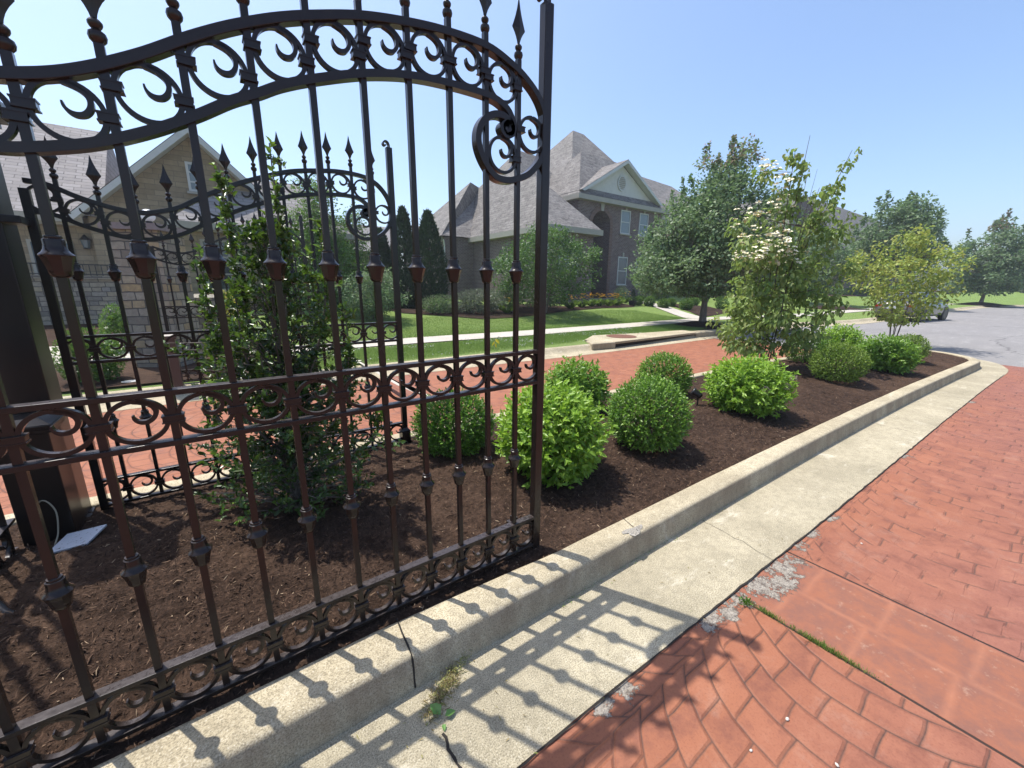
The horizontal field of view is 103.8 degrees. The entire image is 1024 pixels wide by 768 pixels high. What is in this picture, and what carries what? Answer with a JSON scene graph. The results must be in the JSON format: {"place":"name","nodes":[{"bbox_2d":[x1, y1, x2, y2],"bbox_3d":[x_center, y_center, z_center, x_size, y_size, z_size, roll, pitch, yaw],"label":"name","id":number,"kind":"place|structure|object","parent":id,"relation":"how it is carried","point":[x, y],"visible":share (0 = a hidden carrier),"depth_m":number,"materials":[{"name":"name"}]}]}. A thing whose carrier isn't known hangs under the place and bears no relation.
{"place":"outdoors","nodes":[
{"label":"outdoors","id":0,"kind":"place"},
{"bbox_2d":[49,346,130,363],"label":"garden path","id":1,"kind":"structure","parent":0,"point":[127,356],"depth_m":7.69,"materials":[{"name":"concrete"}]},
{"bbox_2d":[0,338,810,514],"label":"brick road","id":2,"kind":"structure","parent":0,"point":[620,366],"depth_m":5.41,"materials":[{"name":"red brick"}]},
{"bbox_2d":[56,303,952,401],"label":"sidewalk","id":3,"kind":"structure","parent":0,"point":[492,335],"depth_m":12.40,"materials":[{"name":"concrete"}]},
{"bbox_2d":[0,0,1023,289],"label":"sky","id":4,"kind":"structure","parent":0,"point":[930,93],"materials":[{"name":"blue"}]},
{"bbox_2d":[61,290,1023,395],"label":"lawn","id":5,"kind":"structure","parent":0,"point":[1015,298],"depth_m":16.16,"materials":[{"name":"green plant"}]},
{"bbox_2d":[30,275,120,324],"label":"retaining wall","id":6,"kind":"structure","parent":5,"relation":"on","point":[100,292],"depth_m":10.02,"materials":[{"name":"stone"}]},
{"bbox_2d":[27,262,108,275],"bbox_3d":[-15.083,-2.156,7.029,12.200,0.290,0.030,-9,17,-35],"label":"terrace railing","id":7,"kind":"object","parent":6,"relation":"on","point":[95,265],"visible":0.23,"depth_m":10.15,"materials":[{"name":"black metal"}]},
{"bbox_2d":[44,323,123,346],"bbox_3d":[-11.733,-0.867,8.007,8.400,0.290,2.260,-9,17,-35],"label":"mulch bed","id":8,"kind":"object","parent":5,"relation":"on","point":[50,333],"visible":0.08,"depth_m":9.37,"materials":[{"name":"brown soil"}]},
{"bbox_2d":[98,302,126,351],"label":"round bush","id":9,"kind":"object","parent":8,"relation":"on","point":[117,325],"visible":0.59,"depth_m":7.94,"materials":[{"name":"green plant"}]},
{"bbox_2d":[97,221,204,366],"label":"stone pillar","id":10,"kind":"structure","parent":5,"relation":"on","point":[131,288],"depth_m":6.59,"materials":[{"name":"grey stone"}]},
{"bbox_2d":[141,209,155,222],"bbox_3d":[-5.991,-2.736,6.617,0.200,0.270,0.200,-9,17,-35],"label":"globe lamp","id":11,"kind":"object","parent":10,"relation":"on","point":[150,219],"visible":0.34,"depth_m":6.59,"materials":[{"name":"white glass"}]},
{"bbox_2d":[55,354,283,391],"bbox_3d":[-8.416,0.149,4.948,10.000,0.028,2.400,-9,17,-35],"label":"mulch bed","id":12,"kind":"object","parent":5,"relation":"on","point":[149,374],"visible":0.06,"depth_m":6.16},
{"bbox_2d":[50,326,127,381],"bbox_3d":[-6.052,-0.414,5.757,0.801,0.824,0.808,-9,17,-35],"label":"round bush","id":13,"kind":"object","parent":12,"relation":"on","point":[107,368],"visible":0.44,"depth_m":5.72,"materials":[{"name":"green plant"}]},
{"bbox_2d":[0,121,354,311],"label":"tan house","id":14,"kind":"structure","parent":5,"relation":"on","point":[172,154],"depth_m":12.83,"materials":[{"name":"brick"}]},
{"bbox_2d":[26,239,77,274],"bbox_3d":[-13.740,-3.377,12.153,0.950,1.850,0.049,-9,17,-35],"label":"window","id":15,"kind":"structure","parent":14,"relation":"in","point":[28,241],"depth_m":11.80,"materials":[{"name":"grey glass"}]},
{"bbox_2d":[79,235,91,248],"bbox_3d":[-13.047,-4.347,12.294,0.280,0.420,0.256,-9,17,-35],"label":"wall lantern","id":16,"kind":"object","parent":14,"relation":"attached to","point":[85,240],"depth_m":12.24,"materials":[{"name":"white glass"}]},
{"bbox_2d":[184,161,197,194],"bbox_3d":[-10.528,-6.800,13.285,0.460,0.980,0.109,-9,17,-35],"label":"window","id":17,"kind":"structure","parent":14,"relation":"in","point":[191,179],"depth_m":13.27,"materials":[{"name":"grey glass"}]},
{"bbox_2d":[199,239,233,292],"bbox_3d":[-9.565,-3.812,13.085,0.870,1.680,0.119,-9,17,-35],"label":"window","id":18,"kind":"structure","parent":14,"relation":"in","point":[225,256],"depth_m":13.20,"materials":[{"name":"grey glass"}]},
{"bbox_2d":[194,294,217,351],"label":"stone wall","id":19,"kind":"structure","parent":5,"relation":"on","point":[201,321],"depth_m":8.07,"materials":[{"name":"grey stone"}]},
{"bbox_2d":[149,212,318,381],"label":"iron gate","id":20,"kind":"structure","parent":5,"relation":"on","point":[219,239],"depth_m":5.83,"materials":[{"name":"black metal"}]},
{"bbox_2d":[268,173,368,316],"bbox_3d":[-6.701,-4.638,13.780,3.527,5.003,3.357,-9,17,-35],"label":"young tree","id":21,"kind":"object","parent":5,"relation":"on","point":[341,244],"visible":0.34,"depth_m":13.42,"materials":[{"name":"green plant"}]},
{"bbox_2d":[335,202,384,307],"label":"young tree","id":22,"kind":"object","parent":5,"relation":"on","point":[364,258],"visible":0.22,"depth_m":15.50,"materials":[{"name":"green plant"}]},
{"bbox_2d":[343,225,390,292],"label":"distant house","id":23,"kind":"structure","parent":5,"relation":"on","point":[368,231],"depth_m":47.31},
{"bbox_2d":[335,266,412,320],"bbox_3d":[-4.558,-2.932,13.242,2.422,1.922,2.346,-1,14,-4],"label":"shrub","id":24,"kind":"object","parent":5,"relation":"on","point":[369,301],"visible":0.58,"depth_m":12.80,"materials":[{"name":"green plant"}]},
{"bbox_2d":[0,395,786,767],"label":"mulch bed","id":25,"kind":"object","parent":5,"relation":"on","point":[590,520],"visible":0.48,"depth_m":2.06,"materials":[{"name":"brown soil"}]},
{"bbox_2d":[0,600,15,612],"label":"hose","id":26,"kind":"object","parent":25,"relation":"on","point":[4,608],"visible":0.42,"depth_m":1.71,"materials":[{"name":"black plastic"}]},
{"bbox_2d":[0,504,17,568],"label":"iron fence","id":27,"kind":"object","parent":25,"relation":"on","point":[6,540],"visible":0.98,"depth_m":2.06,"materials":[{"name":"black metal"}]},
{"bbox_2d":[0,412,84,546],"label":"short post","id":28,"kind":"object","parent":25,"relation":"on","point":[56,487],"visible":0.46,"depth_m":2.17,"materials":[{"name":"paint"}]},
{"bbox_2d":[0,102,95,517],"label":"gate post","id":29,"kind":"object","parent":25,"relation":"on","point":[28,371],"visible":0.41,"depth_m":2.19,"materials":[{"name":"paint"}]},
{"bbox_2d":[17,131,410,510],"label":"iron gate","id":30,"kind":"structure","parent":29,"relation":"attached to","point":[31,213],"depth_m":2.64,"materials":[{"name":"black metal"}]},
{"bbox_2d":[39,500,58,545],"bbox_3d":[-2.519,0.738,2.167,0.206,0.230,0.066,5,14,16],"label":"cable","id":31,"kind":"object","parent":25,"relation":"on","point":[51,505],"visible":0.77,"depth_m":2.16,"materials":[{"name":"grey plastic"}]},
{"bbox_2d":[53,524,106,553],"bbox_3d":[-2.352,0.841,2.180,0.204,0.013,0.170,-12,21,-34],"label":"white board","id":32,"kind":"object","parent":25,"relation":"on","point":[69,541],"visible":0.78,"depth_m":2.17,"materials":[{"name":"white plastic"}]},
{"bbox_2d":[163,135,405,524],"bbox_3d":[-1.322,-0.221,2.293,1.116,2.125,0.847,-9,17,-35],"label":"holly tree","id":33,"kind":"object","parent":25,"relation":"on","point":[288,480],"visible":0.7,"depth_m":2.23,"materials":[{"name":"green plant"}]},
{"bbox_2d":[409,386,497,458],"bbox_3d":[-0.495,0.317,3.421,0.763,0.589,0.736,-9,17,-35],"label":"boxwood shrub","id":34,"kind":"object","parent":25,"relation":"on","point":[471,444],"visible":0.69,"depth_m":3.25,"materials":[{"name":"green plant"}]},
{"bbox_2d":[491,379,615,489],"bbox_3d":[0.318,0.336,3.050,0.910,0.791,0.960,4,14,16],"label":"flowering shrub","id":35,"kind":"object","parent":25,"relation":"on","point":[574,427],"visible":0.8,"depth_m":2.81,"materials":[{"name":"green plant"}]},
{"bbox_2d":[544,354,611,414],"bbox_3d":[0.734,0.041,4.590,0.869,0.791,0.856,-9,17,-35],"label":"flowering shrub","id":36,"kind":"object","parent":25,"relation":"on","point":[594,382],"visible":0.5,"depth_m":4.42,"materials":[{"name":"green plant"}]},
{"bbox_2d":[604,371,694,452],"bbox_3d":[1.198,0.237,3.536,0.802,0.710,0.763,-9,17,-35],"label":"boxwood shrub","id":37,"kind":"object","parent":25,"relation":"on","point":[647,420],"visible":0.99,"depth_m":3.38,"materials":[{"name":"green plant"}]},
{"bbox_2d":[269,323,703,369],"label":"verge grass","id":38,"kind":"structure","parent":5,"relation":"on","point":[571,337],"depth_m":9.96,"materials":[{"name":"green plant"}]},
{"bbox_2d":[289,310,689,344],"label":"lawn grass","id":39,"kind":"structure","parent":5,"relation":"on","point":[642,314],"depth_m":14.64,"materials":[{"name":"green plant"}]},
{"bbox_2d":[319,327,670,364],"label":"clover flowers","id":40,"kind":"object","parent":5,"relation":"on","point":[511,343],"visible":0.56,"depth_m":10.73,"materials":[{"name":"plant"}]},
{"bbox_2d":[384,301,633,318],"bbox_3d":[1.289,-3.585,19.105,14.900,0.336,4.100,-9,17,-35],"label":"mulch bed","id":41,"kind":"object","parent":5,"relation":"on","point":[524,310],"visible":0.41,"depth_m":16.79,"materials":[{"name":"brown soil"}]},
{"bbox_2d":[367,227,393,307],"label":"arborvitae","id":42,"kind":"object","parent":41,"relation":"on","point":[383,246],"visible":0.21,"depth_m":16.08,"materials":[{"name":"green plant"}]},
{"bbox_2d":[387,205,415,308],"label":"arborvitae","id":43,"kind":"object","parent":41,"relation":"on","point":[403,226],"visible":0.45,"depth_m":15.92,"materials":[{"name":"green plant"}]},
{"bbox_2d":[411,208,449,307],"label":"arborvitae","id":44,"kind":"object","parent":41,"relation":"on","point":[428,231],"visible":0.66,"depth_m":16.03,"materials":[{"name":"green plant"}]},
{"bbox_2d":[422,293,459,313],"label":"dark shrub","id":45,"kind":"object","parent":41,"relation":"on","point":[446,306],"visible":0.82,"depth_m":15.17,"materials":[{"name":"green plant"}]},
{"bbox_2d":[450,286,506,313],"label":"silver shrub","id":46,"kind":"object","parent":41,"relation":"on","point":[469,306],"visible":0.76,"depth_m":15.86,"materials":[{"name":"green plant"}]},
{"bbox_2d":[498,299,512,312],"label":"day lily","id":47,"kind":"object","parent":41,"relation":"on","point":[507,309],"visible":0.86,"depth_m":16.48,"materials":[{"name":"green plant"}]},
{"bbox_2d":[490,287,521,306],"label":"dark shrub","id":48,"kind":"object","parent":41,"relation":"on","point":[507,302],"visible":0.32,"depth_m":17.94,"materials":[{"name":"green plant"}]},
{"bbox_2d":[490,221,603,312],"bbox_3d":[1.275,-4.920,17.231,5.036,3.939,5.128,-9,17,-35],"label":"young tree","id":49,"kind":"object","parent":41,"relation":"on","point":[564,273],"visible":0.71,"depth_m":16.50,"materials":[{"name":"green plant"}]},
{"bbox_2d":[562,294,580,307],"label":"day lily","id":50,"kind":"object","parent":41,"relation":"on","point":[568,305],"visible":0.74,"depth_m":19.25,"materials":[{"name":"green plant"}]},
{"bbox_2d":[573,293,591,306],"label":"day lily","id":51,"kind":"object","parent":41,"relation":"on","point":[585,303],"visible":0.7,"depth_m":20.04,"materials":[{"name":"green plant"}]},
{"bbox_2d":[581,294,601,305],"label":"day lily","id":52,"kind":"object","parent":41,"relation":"on","point":[591,303],"visible":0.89,"depth_m":20.65,"materials":[{"name":"green plant"}]},
{"bbox_2d":[590,293,609,305],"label":"day lily","id":53,"kind":"object","parent":41,"relation":"on","point":[601,302],"visible":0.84,"depth_m":21.22,"materials":[{"name":"green plant"}]},
{"bbox_2d":[402,131,709,302],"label":"brick house","id":54,"kind":"structure","parent":5,"relation":"on","point":[600,198],"depth_m":28.05,"materials":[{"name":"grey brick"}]},
{"bbox_2d":[616,253,627,285],"bbox_3d":[8.207,-8.506,29.852,1.170,2.380,0.119,-9,17,-35],"label":"window","id":55,"kind":"structure","parent":54,"relation":"in","point":[622,261],"depth_m":29.89,"materials":[{"name":"grey glass"}]},
{"bbox_2d":[619,208,630,235],"bbox_3d":[8.233,-11.811,29.052,1.170,1.980,0.119,-9,17,-35],"label":"window","id":56,"kind":"structure","parent":54,"relation":"in","point":[625,219],"depth_m":29.11,"materials":[{"name":"grey glass"}]},
{"bbox_2d":[637,211,648,236],"bbox_3d":[9.933,-12.089,30.253,1.170,1.980,0.119,-9,17,-35],"label":"window","id":57,"kind":"structure","parent":54,"relation":"in","point":[643,217],"depth_m":30.25,"materials":[{"name":"grey glass"}]},
{"bbox_2d":[612,286,629,300],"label":"dark shrub","id":58,"kind":"object","parent":5,"relation":"on","point":[619,293],"visible":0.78,"depth_m":26.10,"materials":[{"name":"green plant"}]},
{"bbox_2d":[643,295,655,306],"bbox_3d":[8.158,-4.909,23.835,0.750,0.676,0.766,-9,17,-35],"label":"boxwood ball","id":59,"kind":"object","parent":5,"relation":"on","point":[648,301],"visible":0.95,"depth_m":23.71,"materials":[{"name":"green plant"}]},
{"bbox_2d":[657,298,669,307],"bbox_3d":[8.841,-4.695,23.380,0.783,0.663,0.796,-9,17,-35],"label":"boxwood ball","id":60,"kind":"object","parent":5,"relation":"on","point":[665,302],"visible":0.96,"depth_m":23.23,"materials":[{"name":"green plant"}]},
{"bbox_2d":[674,321,721,329],"bbox_3d":[7.291,-2.319,15.446,2.722,0.210,2.714,-9,17,-35],"label":"mulch ring","id":61,"kind":"object","parent":5,"relation":"on","point":[699,324],"visible":0.65,"depth_m":14.91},
{"bbox_2d":[674,304,727,315],"bbox_3d":[11.101,-4.286,22.927,3.123,0.445,6.903,1,14,2],"label":"mulch bed","id":62,"kind":"object","parent":5,"relation":"on","point":[711,311],"visible":0.45,"depth_m":23.17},
{"bbox_2d":[678,299,693,309],"bbox_3d":[10.096,-4.615,23.265,0.866,0.732,0.868,-9,17,-35],"label":"boxwood ball","id":63,"kind":"object","parent":62,"relation":"on","point":[689,305],"visible":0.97,"depth_m":23.12,"materials":[{"name":"green plant"}]},
{"bbox_2d":[715,299,729,308],"bbox_3d":[13.106,-4.959,25.049,0.901,0.725,0.874,-9,17,-35],"label":"boxwood ball","id":64,"kind":"object","parent":62,"relation":"on","point":[719,303],"visible":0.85,"depth_m":24.92,"materials":[{"name":"green plant"}]},
{"bbox_2d":[624,133,804,320],"bbox_3d":[7.395,-5.451,14.507,6.129,6.635,6.163,-9,17,-35],"label":"maple tree","id":65,"kind":"object","parent":5,"relation":"on","point":[696,256],"visible":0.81,"depth_m":13.83,"materials":[{"name":"green plant"}]},
{"bbox_2d":[720,197,800,280],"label":"gabled house","id":66,"kind":"structure","parent":5,"relation":"on","point":[746,204],"depth_m":45.28,"materials":[{"name":"brick"}]},
{"bbox_2d":[778,226,869,298],"bbox_3d":[24.892,-10.016,33.467,7.052,5.766,7.625,2,14,8],"label":"maple tree","id":67,"kind":"object","parent":5,"relation":"on","point":[841,254],"visible":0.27,"depth_m":31.45,"materials":[{"name":"green plant"}]},
{"bbox_2d":[811,306,865,309],"bbox_3d":[23.301,-5.627,29.340,4.008,0.213,4.051,-9,17,-35],"label":"mulch ring","id":68,"kind":"object","parent":5,"relation":"on","point":[842,308],"visible":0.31,"depth_m":28.30,"materials":[{"name":"brown soil"}]},
{"bbox_2d":[677,291,1006,296],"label":"mulch bed","id":69,"kind":"object","parent":5,"relation":"on","point":[827,295],"visible":0.06,"depth_m":48.80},
{"bbox_2d":[684,284,920,295],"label":"hedge","id":70,"kind":"object","parent":69,"relation":"on","point":[851,291],"visible":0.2,"depth_m":50.02,"materials":[{"name":"green plant"}]},
{"bbox_2d":[801,195,911,293],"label":"long house","id":71,"kind":"structure","parent":5,"relation":"on","point":[843,214],"depth_m":54.34,"materials":[{"name":"brick"}]},
{"bbox_2d":[844,189,953,292],"bbox_3d":[30.315,-10.827,31.664,6.573,8.475,6.585,-9,17,-35],"label":"maple tree","id":72,"kind":"object","parent":5,"relation":"on","point":[908,213],"visible":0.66,"depth_m":30.39,"materials":[{"name":"green plant"}]},
{"bbox_2d":[911,262,944,288],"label":"background tree","id":73,"kind":"object","parent":5,"relation":"on","point":[927,272],"visible":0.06,"depth_m":116.59,"materials":[{"name":"plant"}]},
{"bbox_2d":[936,208,1023,301],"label":"maple tree","id":74,"kind":"object","parent":5,"relation":"on","point":[996,256],"visible":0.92,"depth_m":38.03,"materials":[{"name":"green plant"}]},
{"bbox_2d":[957,302,1009,305],"bbox_3d":[46.211,-7.946,39.697,4.400,0.309,4.464,-9,17,-35],"label":"mulch ring","id":75,"kind":"object","parent":5,"relation":"on","point":[981,303],"visible":0.95,"depth_m":38.90,"materials":[{"name":"brown soil"}]},
{"bbox_2d":[594,298,709,318],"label":"garden path","id":76,"kind":"structure","parent":0,"point":[678,312],"depth_m":21.40,"materials":[{"name":"concrete"}]},
{"bbox_2d":[517,365,1023,767],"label":"brick road","id":77,"kind":"structure","parent":0,"point":[915,599],"depth_m":1.80,"materials":[{"name":"red brick"}]},
{"bbox_2d":[4,350,979,767],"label":"island kerb","id":78,"kind":"structure","parent":77,"relation":"on","point":[286,720],"depth_m":1.71,"materials":[{"name":"concrete"}]},
{"bbox_2d":[396,618,415,687],"bbox_3d":[-0.443,1.110,1.669,0.010,0.145,0.231,-8,16,-31],"label":"kerb crack","id":79,"kind":"object","parent":78,"relation":"on","point":[407,644],"visible":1,"depth_m":1.59,"materials":[{"name":"grey concrete"}]},
{"bbox_2d":[622,524,641,535],"bbox_3d":[0.730,0.873,2.396,0.176,0.006,0.072,-9,17,-35],"label":"kerb chip","id":80,"kind":"object","parent":78,"relation":"on","point":[633,531],"visible":1,"depth_m":2.39,"materials":[{"name":"concrete"}]},
{"bbox_2d":[629,351,968,438],"bbox_3d":[5.988,-0.287,7.293,9.401,0.116,2.134,-9,16,-33],"label":"mulch bed","id":81,"kind":"object","parent":78,"relation":"in","point":[879,381],"visible":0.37,"depth_m":5.54,"materials":[{"name":"brown wood"}]},
{"bbox_2d":[635,351,696,396],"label":"boxwood shrub","id":82,"kind":"object","parent":81,"relation":"on","point":[667,368],"visible":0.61,"depth_m":5.20,"materials":[{"name":"green plant"}]},
{"bbox_2d":[690,388,702,404],"bbox_3d":[2.192,0.183,4.790,0.141,0.281,0.091,8,16,28],"label":"spot light","id":83,"kind":"object","parent":81,"relation":"on","point":[695,392],"visible":0.99,"depth_m":4.74,"materials":[{"name":"black metal"}]},
{"bbox_2d":[699,352,800,418],"bbox_3d":[2.714,0.002,4.658,1.034,0.813,1.041,-9,17,-35],"label":"flowering shrub","id":84,"kind":"object","parent":81,"relation":"on","point":[745,380],"visible":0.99,"depth_m":4.43,"materials":[{"name":"green plant"}]},
{"bbox_2d":[706,137,861,364],"bbox_3d":[4.656,-2.098,6.887,2.116,3.835,1.957,-9,17,-35],"label":"dogwood tree","id":85,"kind":"object","parent":81,"relation":"on","point":[793,282],"visible":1,"depth_m":6.67,"materials":[{"name":"green plant"}]},
{"bbox_2d":[782,337,828,362],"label":"boxwood shrub","id":86,"kind":"object","parent":81,"relation":"on","point":[805,357],"visible":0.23,"depth_m":7.79,"materials":[{"name":"green plant"}]},
{"bbox_2d":[806,342,872,382],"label":"boxwood shrub","id":87,"kind":"object","parent":81,"relation":"on","point":[856,373],"visible":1,"depth_m":6.01,"materials":[{"name":"green plant"}]},
{"bbox_2d":[815,322,865,357],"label":"flowering shrub","id":88,"kind":"object","parent":81,"relation":"on","point":[839,335],"visible":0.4,"depth_m":8.23,"materials":[{"name":"green plant"}]},
{"bbox_2d":[853,332,924,374],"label":"flowering shrub","id":89,"kind":"object","parent":81,"relation":"on","point":[897,354],"visible":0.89,"depth_m":6.88,"materials":[{"name":"green plant"}]},
{"bbox_2d":[837,223,976,336],"bbox_3d":[10.535,-2.642,10.918,2.678,3.158,2.719,-9,17,-35],"label":"dogwood tree","id":90,"kind":"object","parent":81,"relation":"on","point":[913,242],"visible":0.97,"depth_m":10.62,"materials":[{"name":"green plant"}]},
{"bbox_2d":[900,333,931,359],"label":"boxwood shrub","id":91,"kind":"object","parent":81,"relation":"on","point":[925,348],"visible":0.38,"depth_m":7.81,"materials":[{"name":"green plant"}]},
{"bbox_2d":[285,359,1007,767],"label":"gutter","id":92,"kind":"object","parent":77,"relation":"on","point":[623,619],"visible":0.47,"depth_m":1.90,"materials":[{"name":"concrete"}]},
{"bbox_2d":[430,703,455,730],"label":"seedling","id":93,"kind":"object","parent":92,"relation":"on","point":[437,708],"visible":1,"depth_m":1.50,"materials":[{"name":"green plant"}]},
{"bbox_2d":[418,649,471,725],"bbox_3d":[-0.264,1.204,1.602,0.157,0.081,0.323,4,14,16],"label":"dry weed clump","id":94,"kind":"object","parent":92,"relation":"on","point":[447,687],"visible":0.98,"depth_m":1.59,"materials":[{"name":"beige plant"}]},
{"bbox_2d":[441,732,461,767],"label":"gutter crack","id":95,"kind":"object","parent":92,"relation":"on","point":[444,735],"visible":1,"depth_m":1.38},
{"bbox_2d":[356,394,937,761],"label":"gutter litter","id":96,"kind":"object","parent":92,"relation":"on","point":[578,636],"visible":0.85,"depth_m":1.65,"materials":[{"name":"brown plant"}]},
{"bbox_2d":[518,374,1004,767],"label":"gutter crack","id":97,"kind":"object","parent":92,"relation":"on","point":[598,702],"visible":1,"depth_m":1.86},
{"bbox_2d":[738,595,752,606],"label":"weed tuft","id":98,"kind":"object","parent":77,"relation":"on","point":[746,601],"visible":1,"depth_m":2.04,"materials":[{"name":"green plant"}]},
{"bbox_2d":[753,603,890,684],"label":"joint grass","id":99,"kind":"structure","parent":0,"point":[824,645],"depth_m":1.81,"materials":[{"name":"green plant"}]},
{"bbox_2d":[715,307,1023,366],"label":"asphalt road","id":100,"kind":"structure","parent":0,"point":[994,334],"depth_m":15.21,"materials":[{"name":"grey asphalt"}]},
{"bbox_2d":[62,305,1023,413],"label":"kerb","id":101,"kind":"structure","parent":100,"relation":"on","point":[567,351],"depth_m":9.56,"materials":[{"name":"concrete"}]},
{"bbox_2d":[164,334,183,386],"bbox_3d":[-4.781,-0.321,5.639,0.230,0.815,0.230,-9,17,-35],"label":"short post","id":102,"kind":"object","parent":101,"relation":"on","point":[176,372],"visible":0.27,"depth_m":5.61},
{"bbox_2d":[585,329,720,349],"bbox_3d":[4.614,-1.519,12.656,7.229,0.182,1.337,-9,17,-35],"label":"storm drain","id":103,"kind":"object","parent":101,"relation":"on","point":[598,342],"visible":0.81,"depth_m":11.50,"materials":[{"name":"concrete"}]},
{"bbox_2d":[606,334,635,337],"bbox_3d":[3.164,-1.384,11.633,0.860,0.014,0.860,-9,17,-35],"label":"manhole cover","id":104,"kind":"object","parent":103,"relation":"on","point":[620,336],"visible":1,"depth_m":11.53,"materials":[{"name":"metal"}]},
{"bbox_2d":[874,292,949,321],"bbox_3d":[21.289,-4.132,21.322,4.695,1.455,2.120,-7,15,-27],"label":"parked car","id":105,"kind":"object","parent":100,"relation":"on","point":[943,315],"visible":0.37,"depth_m":20.70,"materials":[{"name":"grey paint"}]},
{"bbox_3d":[-1.735,0.001,0.652,0.410,2.585,0.410,-9,17,-35],"label":"gate post","id":106,"kind":"object","parent":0,"visible":0},
{"bbox_2d":[0,0,553,767],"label":"iron gate","id":107,"kind":"structure","parent":106,"relation":"attached to","point":[20,110],"depth_m":1.31,"materials":[{"name":"metal"}]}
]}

